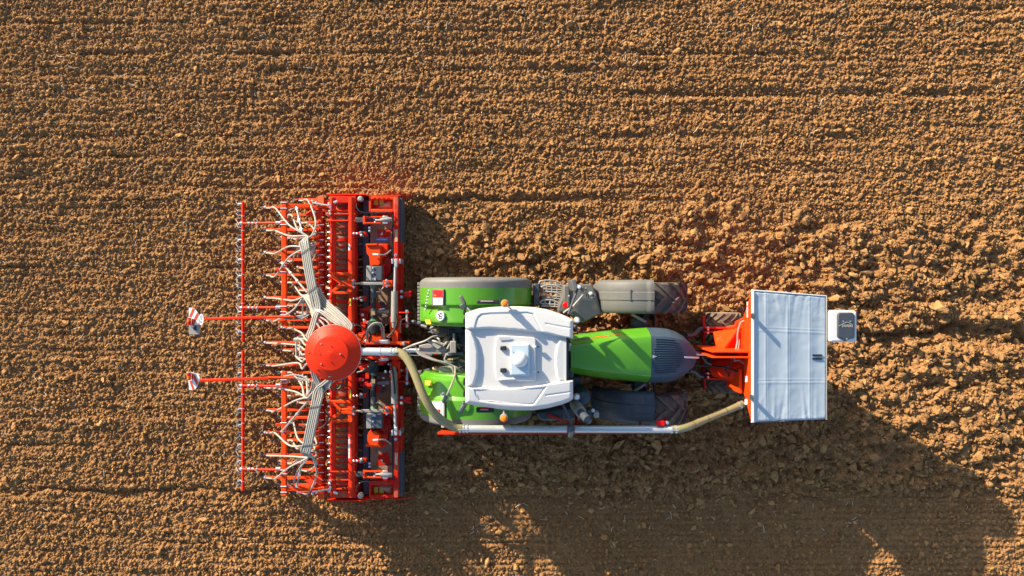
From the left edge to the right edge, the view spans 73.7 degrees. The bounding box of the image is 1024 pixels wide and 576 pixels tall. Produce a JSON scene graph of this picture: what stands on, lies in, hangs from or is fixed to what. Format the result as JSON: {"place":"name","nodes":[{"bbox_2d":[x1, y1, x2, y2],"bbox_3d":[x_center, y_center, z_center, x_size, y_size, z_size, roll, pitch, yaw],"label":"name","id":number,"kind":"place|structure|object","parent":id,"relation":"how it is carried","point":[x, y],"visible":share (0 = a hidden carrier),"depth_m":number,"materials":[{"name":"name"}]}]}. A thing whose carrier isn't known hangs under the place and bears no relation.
{"place":"outdoors","nodes":[
{"label":"outdoors","id":0,"kind":"place"},
{"bbox_2d":[0,0,1023,575],"bbox_3d":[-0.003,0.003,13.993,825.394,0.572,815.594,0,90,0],"label":"ground","id":1,"kind":"structure","parent":0,"point":[754,562],"depth_m":13.99,"materials":[{"name":"soil"}]},
{"bbox_2d":[187,194,412,500],"bbox_3d":[-3.982,1.210,12.803,4.080,2.360,6.214,0,90,0],"label":"seed drill","id":2,"kind":"object","parent":1,"relation":"on","point":[370,464],"visible":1,"depth_m":13.10,"materials":[{"name":"red paint"}]},
{"bbox_2d":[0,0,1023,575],"bbox_3d":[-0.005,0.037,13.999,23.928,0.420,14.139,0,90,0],"label":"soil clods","id":3,"kind":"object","parent":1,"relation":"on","point":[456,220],"visible":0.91,"depth_m":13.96,"materials":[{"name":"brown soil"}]},
{"bbox_2d":[0,0,1023,574],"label":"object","id":4,"kind":"object","parent":1,"relation":"on","point":[450,158],"visible":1,"depth_m":13.96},
{"bbox_2d":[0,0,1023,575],"bbox_3d":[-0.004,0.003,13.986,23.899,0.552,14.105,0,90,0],"label":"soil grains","id":5,"kind":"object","parent":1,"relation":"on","point":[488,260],"visible":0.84,"depth_m":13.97},
{"bbox_2d":[403,277,706,437],"bbox_3d":[0.909,1.188,12.398,5.989,3.203,2.760,0,90,0],"label":"tractor","id":6,"kind":"object","parent":1,"relation":"on","point":[511,355],"visible":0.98,"depth_m":11.96,"materials":[{"name":"metal"}]},
{"bbox_2d":[361,347,744,434],"bbox_3d":[0.685,2.189,12.160,7.044,1.088,1.407,9,90,0],"label":"seed hose","id":7,"kind":"object","parent":6,"relation":"attached to","point":[467,429],"visible":0.97,"depth_m":11.86,"materials":[{"name":"metal"}]},
{"bbox_2d":[404,204,1023,504],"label":"broken soil lumps","id":8,"kind":"object","parent":1,"relation":"on","point":[486,445],"visible":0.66,"depth_m":13.89,"materials":[{"name":"brown soil"}]},
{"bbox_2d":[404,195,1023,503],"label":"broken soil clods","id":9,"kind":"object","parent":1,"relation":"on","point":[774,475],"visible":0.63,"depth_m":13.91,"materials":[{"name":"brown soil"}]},
{"bbox_2d":[694,290,855,422],"bbox_3d":[4.751,1.169,12.770,2.546,2.460,2.283,0,90,0],"label":"front seed hopper","id":10,"kind":"object","parent":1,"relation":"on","point":[767,355],"visible":0.99,"depth_m":11.88,"materials":[{"name":"orange paint"}]}
]}

